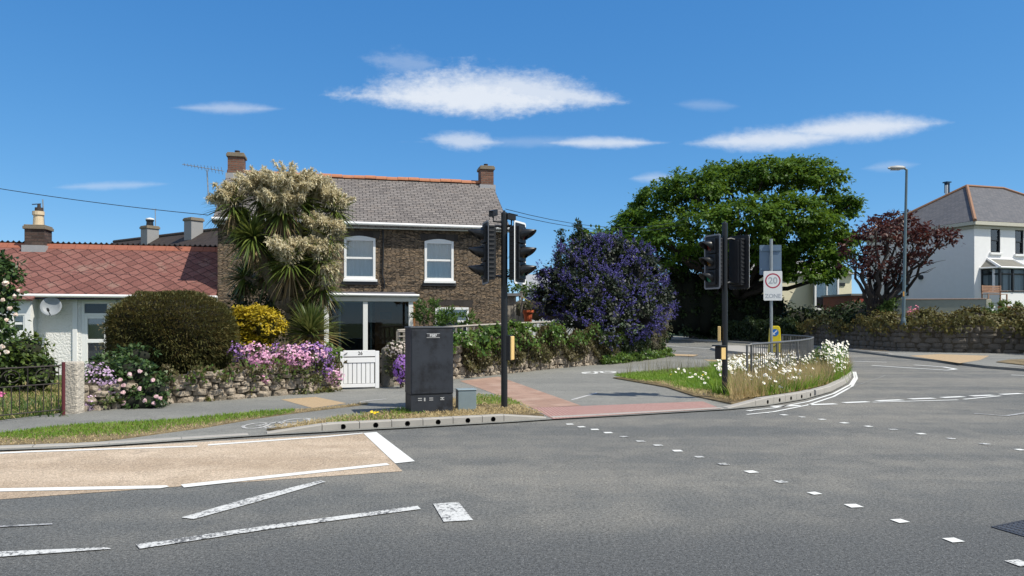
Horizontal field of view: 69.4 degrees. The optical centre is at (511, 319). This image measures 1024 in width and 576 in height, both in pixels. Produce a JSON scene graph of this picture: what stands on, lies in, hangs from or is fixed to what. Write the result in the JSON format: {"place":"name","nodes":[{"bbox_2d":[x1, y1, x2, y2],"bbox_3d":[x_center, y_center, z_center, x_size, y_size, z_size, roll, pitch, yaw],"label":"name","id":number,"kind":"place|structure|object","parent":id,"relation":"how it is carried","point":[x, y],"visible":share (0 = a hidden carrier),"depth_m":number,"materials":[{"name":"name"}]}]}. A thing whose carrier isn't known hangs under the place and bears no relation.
{"place":"outdoors","nodes":[
{"label":"outdoors","id":0,"kind":"place"},
{"bbox_2d":[0,249,31,354],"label":"climbing rose","id":1,"kind":"object","parent":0,"point":[9,268],"visible":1,"depth_m":14.56,"materials":[{"name":"green plant"}]},
{"bbox_2d":[0,376,90,418],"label":"lawn","id":2,"kind":"structure","parent":0,"point":[60,378],"depth_m":15.84,"materials":[{"name":"green plant"}]},
{"bbox_2d":[0,328,61,392],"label":"evergreen shrub","id":3,"kind":"object","parent":2,"relation":"on","point":[25,350],"visible":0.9,"depth_m":16.82,"materials":[{"name":"green plant"}]},
{"bbox_2d":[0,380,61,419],"bbox_3d":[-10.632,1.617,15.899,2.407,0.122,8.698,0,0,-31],"label":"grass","id":4,"kind":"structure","parent":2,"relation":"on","point":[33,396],"depth_m":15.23,"materials":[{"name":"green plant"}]},
{"bbox_2d":[0,393,71,416],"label":"montbretia","id":5,"kind":"object","parent":2,"relation":"on","point":[33,404],"visible":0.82,"depth_m":13.41,"materials":[{"name":"green plant"}]},
{"bbox_2d":[61,358,127,410],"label":"lilac flowers","id":6,"kind":"object","parent":2,"relation":"on","point":[99,368],"visible":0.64,"depth_m":13.89,"materials":[{"name":"purple plant"}]},
{"bbox_2d":[84,342,178,408],"bbox_3d":[-7.537,1.135,14.444,1.978,1.398,1.410,0,0,0],"label":"rose bush","id":7,"kind":"object","parent":2,"relation":"on","point":[132,362],"visible":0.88,"depth_m":14.29,"materials":[{"name":"green plant"}]},
{"bbox_2d":[101,288,240,375],"bbox_3d":[-7.731,0.490,16.783,2.871,2.464,2.509,0,0,0],"label":"clipped bush","id":8,"kind":"object","parent":2,"relation":"on","point":[185,331],"visible":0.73,"depth_m":15.95,"materials":[{"name":"green plant"}]},
{"bbox_2d":[229,302,290,369],"bbox_3d":[-6.403,0.640,18.484,1.921,2.207,1.527,0,0,0],"label":"golden shrub","id":9,"kind":"object","parent":2,"relation":"on","point":[264,324],"visible":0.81,"depth_m":18.17,"materials":[{"name":"yellow plant"}]},
{"bbox_2d":[227,275,300,353],"bbox_3d":[-6.973,0.203,20.724,2.671,3.091,1.715,0,0,0],"label":"laurel shrub","id":10,"kind":"object","parent":2,"relation":"on","point":[269,303],"visible":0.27,"depth_m":20.61,"materials":[{"name":"green plant"}]},
{"bbox_2d":[202,159,358,365],"bbox_3d":[-6.314,-1.251,20.234,4.089,6.146,3.046,0,0,17],"label":"cabbage palm","id":11,"kind":"object","parent":2,"relation":"on","point":[310,265],"visible":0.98,"depth_m":19.78,"materials":[{"name":"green plant"}]},
{"bbox_2d":[275,300,351,367],"bbox_3d":[-5.120,0.562,18.884,2.200,2.239,2.227,0,0,0],"label":"cabbage palm","id":12,"kind":"object","parent":2,"relation":"on","point":[312,322],"visible":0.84,"depth_m":18.77,"materials":[{"name":"green plant"}]},
{"bbox_2d":[0,402,369,444],"bbox_3d":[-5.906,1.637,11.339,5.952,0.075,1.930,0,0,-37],"label":"grass","id":13,"kind":"structure","parent":0,"point":[117,427],"depth_m":11.48,"materials":[{"name":"green plant"}]},
{"bbox_2d":[57,323,688,375],"bbox_3d":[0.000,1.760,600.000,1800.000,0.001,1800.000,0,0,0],"label":"ground","id":14,"kind":"structure","parent":0,"point":[621,326],"depth_m":100.30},
{"bbox_2d":[0,203,217,374],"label":"white cottage","id":15,"kind":"structure","parent":14,"relation":"on","point":[85,284],"depth_m":24.72,"materials":[{"name":"tile"}]},
{"bbox_2d":[40,297,61,315],"bbox_3d":[-14.467,-0.429,23.274,0.541,0.592,0.734,0,0,20],"label":"satellite dish","id":16,"kind":"object","parent":15,"relation":"attached to","point":[50,306],"visible":1,"depth_m":23.26,"materials":[{"name":"white metal"}]},
{"bbox_2d":[81,301,109,366],"bbox_3d":[-13.520,0.451,24.109,0.847,2.139,0.300,0,0,-13],"label":"door","id":17,"kind":"structure","parent":15,"relation":"in","point":[92,312],"depth_m":24.16,"materials":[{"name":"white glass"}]},
{"bbox_2d":[113,217,217,245],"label":"brown roofed house","id":18,"kind":"structure","parent":14,"relation":"on","point":[194,233],"depth_m":35.93,"materials":[{"name":"concrete"}]},
{"bbox_2d":[84,366,341,411],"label":"garden wall","id":19,"kind":"structure","parent":14,"relation":"on","point":[242,383],"depth_m":15.45,"materials":[{"name":"stone"}]},
{"bbox_2d":[150,353,346,388],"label":"trailing weeds","id":20,"kind":"object","parent":19,"relation":"hanging from","point":[200,370],"visible":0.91,"depth_m":15.71,"materials":[{"name":"green plant"}]},
{"bbox_2d":[223,340,344,393],"bbox_3d":[-5.177,1.126,16.887,2.680,1.368,1.386,0,0,-23],"label":"aubrieta","id":21,"kind":"object","parent":19,"relation":"on","point":[293,352],"visible":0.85,"depth_m":16.78,"materials":[{"name":"purple plant"}]},
{"bbox_2d":[340,350,378,387],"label":"garden gate","id":22,"kind":"structure","parent":19,"relation":"attached to","point":[360,368],"depth_m":18.04,"materials":[{"name":"white paint"}]},
{"bbox_2d":[211,150,508,370],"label":"stone house","id":23,"kind":"structure","parent":14,"relation":"on","point":[411,240],"depth_m":26.35,"materials":[{"name":"brown stone"}]},
{"bbox_2d":[339,301,371,354],"bbox_3d":[-5.464,0.435,25.826,1.140,2.230,0.140,0,0,-13],"label":"window","id":24,"kind":"structure","parent":23,"relation":"in","point":[351,315],"depth_m":25.82,"materials":[{"name":"glass"}]},
{"bbox_2d":[344,236,374,278],"bbox_3d":[-5.340,-2.181,25.940,1.077,1.518,0.257,0,0,-13],"label":"window","id":25,"kind":"structure","parent":23,"relation":"in","point":[360,264],"depth_m":25.97,"materials":[{"name":"white glass"}]},
{"bbox_2d":[425,239,453,280],"bbox_3d":[-2.631,-2.147,26.569,1.043,1.497,0.261,0,0,-13],"label":"window","id":26,"kind":"structure","parent":23,"relation":"in","point":[439,253],"depth_m":26.59,"materials":[{"name":"white glass"}]},
{"bbox_2d":[435,307,468,334],"bbox_3d":[-2.178,0.050,26.673,1.210,1.000,0.261,0,0,-13],"label":"window","id":27,"kind":"structure","parent":23,"relation":"in","point":[458,309],"depth_m":26.71,"materials":[{"name":"white glass"}]},
{"bbox_2d":[508,256,536,300],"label":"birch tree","id":28,"kind":"object","parent":14,"relation":"on","point":[521,288],"visible":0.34,"depth_m":45.92,"materials":[{"name":"plant"}]},
{"bbox_2d":[379,337,666,386],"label":"garden wall","id":29,"kind":"structure","parent":14,"relation":"on","point":[459,370],"depth_m":23.49,"materials":[{"name":"stone"}]},
{"bbox_2d":[396,321,550,343],"bbox_3d":[-0.825,0.441,22.578,0.186,0.804,7.474,0,0,36],"label":"timber fence","id":30,"kind":"object","parent":29,"relation":"on","point":[476,325],"visible":0.23,"depth_m":22.09,"materials":[{"name":"wood"}]},
{"bbox_2d":[453,318,565,353],"bbox_3d":[-0.195,0.467,23.012,1.109,1.107,6.243,0,0,33],"label":"ivy","id":31,"kind":"object","parent":30,"relation":"attached to","point":[488,332],"visible":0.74,"depth_m":21.84,"materials":[{"name":"green plant"}]},
{"bbox_2d":[461,323,625,377],"bbox_3d":[1.383,0.883,25.096,0.832,1.613,9.698,0,0,36],"label":"ivy","id":32,"kind":"object","parent":29,"relation":"attached to","point":[575,343],"visible":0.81,"depth_m":24.58,"materials":[{"name":"green plant"}]},
{"bbox_2d":[600,325,675,364],"bbox_3d":[5.503,0.983,31.001,0.720,1.562,8.020,0,0,30],"label":"ivy","id":33,"kind":"object","parent":29,"relation":"attached to","point":[626,356],"visible":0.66,"depth_m":30.20,"materials":[{"name":"green plant"}]},
{"bbox_2d":[640,300,672,350],"bbox_3d":[6.355,0.388,33.033,2.685,2.719,1.542,0,0,-43],"label":"cotoneaster","id":34,"kind":"object","parent":29,"relation":"attached to","point":[656,340],"visible":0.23,"depth_m":32.67,"materials":[{"name":"green plant"}]},
{"bbox_2d":[567,224,640,263],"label":"broadleaf tree","id":35,"kind":"object","parent":14,"relation":"on","point":[600,230],"visible":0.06,"depth_m":51.53,"materials":[{"name":"green plant"}]},
{"bbox_2d":[660,264,839,339],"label":"hedge","id":36,"kind":"object","parent":14,"relation":"on","point":[700,305],"visible":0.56,"depth_m":61.50,"materials":[{"name":"green plant"}]},
{"bbox_2d":[267,393,543,430],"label":"verge","id":37,"kind":"structure","parent":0,"point":[529,412],"depth_m":12.92,"materials":[{"name":"plant"}]},
{"bbox_2d":[326,393,522,421],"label":"grass","id":38,"kind":"structure","parent":37,"relation":"on","point":[490,400],"depth_m":13.19,"materials":[{"name":"plant"}]},
{"bbox_2d":[404,326,453,414],"bbox_3d":[-1.488,0.907,13.260,0.789,1.585,0.552,0,0,-19],"label":"equipment cabinet","id":39,"kind":"object","parent":37,"relation":"on","point":[428,368],"visible":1,"depth_m":13.02,"materials":[{"name":"metal"}]},
{"bbox_2d":[455,388,476,411],"bbox_3d":[-0.838,1.475,13.471,0.355,0.450,0.282,0,0,-14],"label":"grey cabinet","id":40,"kind":"object","parent":37,"relation":"on","point":[466,398],"visible":0.81,"depth_m":13.35,"materials":[{"name":"grey metal"}]},
{"bbox_2d":[468,209,536,409],"bbox_3d":[-0.179,-0.201,13.710,1.267,3.703,0.527,0,0,0],"label":"traffic light","id":41,"kind":"object","parent":37,"relation":"on","point":[520,252],"visible":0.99,"depth_m":13.64,"materials":[{"name":"black paint"}]},
{"bbox_2d":[0,357,850,449],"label":"footway","id":42,"kind":"structure","parent":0,"point":[570,383],"depth_m":15.05,"materials":[{"name":"concrete"}]},
{"bbox_2d":[0,362,64,415],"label":"iron gate","id":43,"kind":"structure","parent":42,"relation":"on","point":[63,386],"depth_m":12.66,"materials":[{"name":"brown metal"}]},
{"bbox_2d":[65,361,83,413],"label":"stone pillar","id":44,"kind":"structure","parent":42,"relation":"on","point":[74,387],"depth_m":13.24,"materials":[{"name":"white stone"}]},
{"bbox_2d":[282,397,344,407],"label":"tactile paving","id":45,"kind":"structure","parent":42,"relation":"on","point":[313,402],"depth_m":15.19,"materials":[{"name":"beige concrete"}]},
{"bbox_2d":[381,347,393,386],"bbox_3d":[-3.148,1.180,18.701,0.300,1.000,0.340,0,0,-17],"label":"gate post","id":46,"kind":"object","parent":42,"relation":"on","point":[386,380],"visible":0.53,"depth_m":18.52,"materials":[{"name":"stone"}]},
{"bbox_2d":[380,339,404,387],"bbox_3d":[-2.808,1.099,18.331,0.879,1.274,0.664,0,0,29],"label":"aubrieta","id":47,"kind":"object","parent":42,"relation":"on","point":[395,366],"visible":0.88,"depth_m":18.23,"materials":[{"name":"purple plant"}]},
{"bbox_2d":[533,401,720,418],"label":"tactile paving","id":48,"kind":"structure","parent":42,"relation":"on","point":[574,410],"depth_m":13.98,"materials":[{"name":"concrete"}]},
{"bbox_2d":[409,297,480,332],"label":"bamboo shrub","id":49,"kind":"object","parent":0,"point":[441,318],"visible":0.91,"depth_m":24.25,"materials":[{"name":"green plant"}]},
{"bbox_2d":[0,339,1023,575],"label":"road","id":50,"kind":"structure","parent":0,"point":[554,497],"depth_m":6.89,"materials":[{"name":"grey asphalt"}]},
{"bbox_2d":[0,547,110,556],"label":"road marking","id":51,"kind":"object","parent":50,"relation":"on","point":[15,553],"visible":1,"depth_m":5.40,"materials":[{"name":"paint"}]},
{"bbox_2d":[0,433,247,450],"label":"kerb","id":52,"kind":"structure","parent":50,"relation":"on","point":[46,445],"depth_m":10.07,"materials":[{"name":"concrete"}]},
{"bbox_2d":[0,433,401,498],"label":"cycle lane","id":53,"kind":"structure","parent":50,"relation":"on","point":[179,466],"depth_m":8.74,"materials":[{"name":"beige asphalt"}]},
{"bbox_2d":[0,485,168,490],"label":"road marking","id":54,"kind":"object","parent":53,"relation":"on","point":[77,488],"visible":1,"depth_m":7.42,"materials":[{"name":"paint"}]},
{"bbox_2d":[0,445,196,453],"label":"road marking","id":55,"kind":"object","parent":53,"relation":"on","point":[93,449],"visible":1,"depth_m":9.66,"materials":[{"name":"paint"}]},
{"bbox_2d":[181,463,388,486],"bbox_3d":[-2.403,1.691,8.108,2.237,0.001,0.161,0,0,-31],"label":"road marking","id":56,"kind":"object","parent":53,"relation":"on","point":[261,477],"visible":1,"depth_m":8.04,"materials":[{"name":"paint"}]},
{"bbox_2d":[208,433,362,444],"bbox_3d":[-3.161,1.691,10.519,2.169,0.001,0.145,0,0,-28],"label":"road marking","id":57,"kind":"object","parent":53,"relation":"on","point":[281,439],"visible":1,"depth_m":10.47,"materials":[{"name":"paint"}]},
{"bbox_2d":[182,480,324,518],"bbox_3d":[-2.391,1.691,7.053,0.183,0.001,1.675,0,0,27],"label":"road marking","id":58,"kind":"object","parent":50,"relation":"on","point":[246,501],"visible":1,"depth_m":6.89,"materials":[{"name":"paint"}]},
{"bbox_2d":[136,506,419,548],"bbox_3d":[-1.824,1.691,6.117,2.291,0.001,0.160,0,0,-31],"label":"road marking","id":59,"kind":"object","parent":50,"relation":"on","point":[179,540],"visible":1,"depth_m":6.03,"materials":[{"name":"paint"}]},
{"bbox_2d":[266,423,340,434],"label":"kerb","id":60,"kind":"structure","parent":50,"relation":"on","point":[320,427],"depth_m":11.16,"materials":[{"name":"concrete"}]},
{"bbox_2d":[364,432,413,462],"bbox_3d":[-1.693,1.691,9.961,0.248,0.001,2.523,0,0,-20],"label":"road marking","id":61,"kind":"object","parent":50,"relation":"on","point":[393,453],"visible":1,"depth_m":9.73,"materials":[{"name":"paint"}]},
{"bbox_2d":[326,414,503,429],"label":"kerb","id":62,"kind":"structure","parent":50,"relation":"on","point":[414,421],"depth_m":11.76,"materials":[{"name":"concrete"}]},
{"bbox_2d":[434,502,472,521],"bbox_3d":[-0.529,1.691,6.534,0.248,0.001,0.642,0,0,-14],"label":"road marking","id":63,"kind":"object","parent":50,"relation":"on","point":[453,511],"visible":1,"depth_m":6.50,"materials":[{"name":"paint"}]},
{"bbox_2d":[508,293,521,321],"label":"garden shed","id":64,"kind":"structure","parent":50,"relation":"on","point":[512,304],"depth_m":31.57,"materials":[{"name":"grey"}]},
{"bbox_2d":[503,414,545,420],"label":"kerb","id":65,"kind":"structure","parent":50,"relation":"on","point":[509,417],"depth_m":12.42,"materials":[{"name":"concrete"}]},
{"bbox_2d":[516,296,571,320],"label":"hedge","id":66,"kind":"object","parent":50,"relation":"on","point":[527,305],"visible":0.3,"depth_m":36.68,"materials":[{"name":"green plant"}]},
{"bbox_2d":[549,228,567,322],"bbox_3d":[2.631,-1.656,39.989,1.482,6.711,1.682,0,0,0],"label":"conifer","id":67,"kind":"object","parent":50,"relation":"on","point":[562,240],"visible":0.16,"depth_m":39.89,"materials":[{"name":"green plant"}]},
{"bbox_2d":[565,217,593,281],"bbox_3d":[3.536,-1.927,40.035,1.988,7.255,1.899,0,0,-34],"label":"conifer","id":68,"kind":"object","parent":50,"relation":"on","point":[575,234],"visible":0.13,"depth_m":39.86,"materials":[{"name":"green plant"}]},
{"bbox_2d":[524,230,680,349],"bbox_3d":[3.998,-1.049,30.523,6.610,5.598,5.217,0,0,-38],"label":"ceanothus","id":69,"kind":"object","parent":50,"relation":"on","point":[631,299],"visible":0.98,"depth_m":29.83,"materials":[{"name":"purple plant"}]},
{"bbox_2d":[550,407,723,418],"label":"kerb","id":70,"kind":"structure","parent":50,"relation":"on","point":[637,412],"depth_m":13.36,"materials":[{"name":"concrete"}]},
{"bbox_2d":[723,398,763,408],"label":"kerb","id":71,"kind":"structure","parent":50,"relation":"on","point":[754,402],"depth_m":14.45,"materials":[{"name":"concrete"}]},
{"bbox_2d":[710,345,799,355],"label":"traffic island","id":72,"kind":"structure","parent":50,"relation":"on","point":[735,349],"depth_m":39.37,"materials":[{"name":"concrete"}]},
{"bbox_2d":[768,326,780,354],"bbox_3d":[12.082,0.937,34.025,0.660,1.326,0.280,0,0,14],"label":"bollard","id":73,"kind":"object","parent":72,"relation":"on","point":[776,334],"visible":0.42,"depth_m":33.92,"materials":[{"name":"yellow plastic"}]},
{"bbox_2d":[757,390,813,403],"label":"kerb","id":74,"kind":"structure","parent":50,"relation":"on","point":[787,396],"depth_m":15.39,"materials":[{"name":"concrete"}]},
{"bbox_2d":[809,372,850,395],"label":"kerb","id":75,"kind":"structure","parent":50,"relation":"on","point":[833,385],"depth_m":17.80,"materials":[{"name":"concrete"}]},
{"bbox_2d":[689,324,1023,353],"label":"retaining wall","id":76,"kind":"structure","parent":50,"relation":"on","point":[979,339],"depth_m":37.38,"materials":[{"name":"stone"}]},
{"bbox_2d":[682,315,803,342],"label":"ivy","id":77,"kind":"object","parent":76,"relation":"attached to","point":[748,327],"visible":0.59,"depth_m":55.31,"materials":[{"name":"green plant"}]},
{"bbox_2d":[835,209,965,315],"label":"purple tree","id":78,"kind":"object","parent":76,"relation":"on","point":[886,226],"visible":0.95,"depth_m":42.77,"materials":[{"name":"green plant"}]},
{"bbox_2d":[991,520,1023,536],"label":"manhole cover","id":79,"kind":"object","parent":50,"relation":"on","point":[1016,527],"visible":1,"depth_m":6.03,"materials":[{"name":"metal"}]},
{"bbox_2d":[0,0,1023,300],"label":"sky","id":80,"kind":"structure","parent":0,"point":[575,107],"materials":[{"name":"blue"}]},
{"bbox_2d":[462,377,580,407],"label":"paving","id":81,"kind":"structure","parent":0,"point":[530,397],"depth_m":16.85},
{"bbox_2d":[613,377,828,403],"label":"verge","id":82,"kind":"structure","parent":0,"point":[709,397],"depth_m":16.84,"materials":[{"name":"soil"}]},
{"bbox_2d":[614,365,725,396],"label":"grass","id":83,"kind":"structure","parent":82,"relation":"on","point":[694,382],"depth_m":20.22,"materials":[{"name":"green plant"}]},
{"bbox_2d":[621,354,720,374],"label":"seed grass","id":84,"kind":"structure","parent":82,"relation":"on","point":[695,366],"depth_m":22.10,"materials":[{"name":"plant"}]},
{"bbox_2d":[699,221,749,397],"bbox_3d":[4.567,-0.230,15.811,1.282,3.760,0.494,0,0,-14],"label":"traffic light","id":85,"kind":"object","parent":82,"relation":"on","point":[714,261],"visible":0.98,"depth_m":15.73,"materials":[{"name":"black paint"}]},
{"bbox_2d":[713,350,822,378],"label":"daisies","id":86,"kind":"object","parent":82,"relation":"on","point":[719,369],"visible":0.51,"depth_m":19.66,"materials":[{"name":"white plant"}]},
{"bbox_2d":[759,239,781,352],"bbox_3d":[8.632,-0.551,24.657,0.710,4.302,0.167,0,0,7],"label":"speed sign","id":87,"kind":"object","parent":82,"relation":"on","point":[770,271],"visible":1,"depth_m":24.62,"materials":[{"name":"metal"}]},
{"bbox_2d":[699,357,854,396],"bbox_3d":[7.599,1.419,21.635,4.595,0.390,14.076,0,0,24],"label":"daisy foliage","id":88,"kind":"object","parent":82,"relation":"on","point":[716,383],"visible":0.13,"depth_m":17.09,"materials":[{"name":"green plant"}]},
{"bbox_2d":[746,334,813,376],"bbox_3d":[8.570,1.106,22.828,1.286,1.108,12.124,0,0,24],"label":"guard rail","id":89,"kind":"object","parent":82,"relation":"on","point":[806,345],"visible":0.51,"depth_m":20.03,"materials":[{"name":"metal"}]},
{"bbox_2d":[723,348,853,399],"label":"tall grass","id":90,"kind":"structure","parent":82,"relation":"on","point":[744,373],"depth_m":17.23,"materials":[{"name":"plant"}]},
{"bbox_2d":[801,344,849,368],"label":"mugwort","id":91,"kind":"object","parent":82,"relation":"on","point":[819,355],"visible":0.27,"depth_m":22.00,"materials":[{"name":"green plant"}]},
{"bbox_2d":[821,339,852,381],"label":"daisies","id":92,"kind":"object","parent":82,"relation":"on","point":[838,353],"visible":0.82,"depth_m":20.86,"materials":[{"name":"white plant"}]},
{"bbox_2d":[630,374,832,399],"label":"dry grass","id":93,"kind":"structure","parent":0,"point":[702,391],"depth_m":16.47,"materials":[{"name":"plant"}]},
{"bbox_2d":[668,336,1023,370],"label":"footway","id":94,"kind":"structure","parent":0,"point":[990,361],"depth_m":33.55,"materials":[{"name":"concrete"}]},
{"bbox_2d":[521,274,620,337],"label":"pale bungalow","id":95,"kind":"object","parent":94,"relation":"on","point":[529,278],"visible":0.04,"depth_m":70.29,"materials":[{"name":"white paint"}]},
{"bbox_2d":[888,165,907,324],"bbox_3d":[20.259,-3.249,38.836,1.038,9.719,0.360,0,0,0],"label":"street lamp","id":96,"kind":"object","parent":94,"relation":"on","point":[898,167],"visible":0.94,"depth_m":38.78,"materials":[{"name":"grey metal"}]},
{"bbox_2d":[913,354,987,362],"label":"tactile paving","id":97,"kind":"structure","parent":94,"relation":"on","point":[956,358],"depth_m":31.64,"materials":[{"name":"beige concrete"}]},
{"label":"garden terrace","id":98,"kind":"structure","parent":0,"visible":0},
{"bbox_2d":[601,153,868,299],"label":"sycamore tree","id":99,"kind":"object","parent":98,"relation":"on","point":[711,186],"visible":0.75,"depth_m":57.46,"materials":[{"name":"green plant"}]},
{"bbox_2d":[751,261,853,311],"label":"cream bungalow","id":100,"kind":"object","parent":98,"relation":"on","point":[807,295],"visible":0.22,"depth_m":76.48,"materials":[{"name":"paint"}]},
{"bbox_2d":[821,294,866,311],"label":"garden wall","id":101,"kind":"structure","parent":98,"relation":"on","point":[834,300],"depth_m":70.12,"materials":[{"name":"brick"}]},
{"bbox_2d":[828,298,900,324],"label":"hedge","id":102,"kind":"object","parent":98,"relation":"on","point":[847,313],"visible":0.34,"depth_m":47.49,"materials":[{"name":"green plant"}]},
{"bbox_2d":[874,297,901,312],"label":"shrub","id":103,"kind":"object","parent":98,"relation":"on","point":[891,304],"visible":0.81,"depth_m":42.31,"materials":[{"name":"green plant"}]},
{"bbox_2d":[794,303,1023,342],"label":"hedge","id":104,"kind":"object","parent":98,"relation":"on","point":[973,316],"visible":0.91,"depth_m":40.23,"materials":[{"name":"green plant"}]},
{"bbox_2d":[878,298,990,316],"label":"rendered wall","id":105,"kind":"structure","parent":98,"relation":"on","point":[949,305],"depth_m":43.85,"materials":[{"name":"grey paint"}]},
{"bbox_2d":[861,181,1023,310],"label":"white house","id":106,"kind":"structure","parent":98,"relation":"on","point":[988,221],"depth_m":47.32,"materials":[{"name":"white paint"}]},
{"bbox_2d":[991,229,999,252],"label":"window","id":107,"kind":"structure","parent":106,"relation":"in","point":[995,233],"depth_m":46.63,"materials":[{"name":"black glass"}]},
{"bbox_2d":[1015,230,1022,253],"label":"window","id":108,"kind":"structure","parent":106,"relation":"in","point":[1018,233],"depth_m":47.19,"materials":[{"name":"black glass"}]},
{"bbox_2d":[981,285,1007,305],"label":"garden bench","id":109,"kind":"object","parent":98,"relation":"on","point":[989,289],"visible":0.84,"depth_m":44.37,"materials":[{"name":"brown wood"}]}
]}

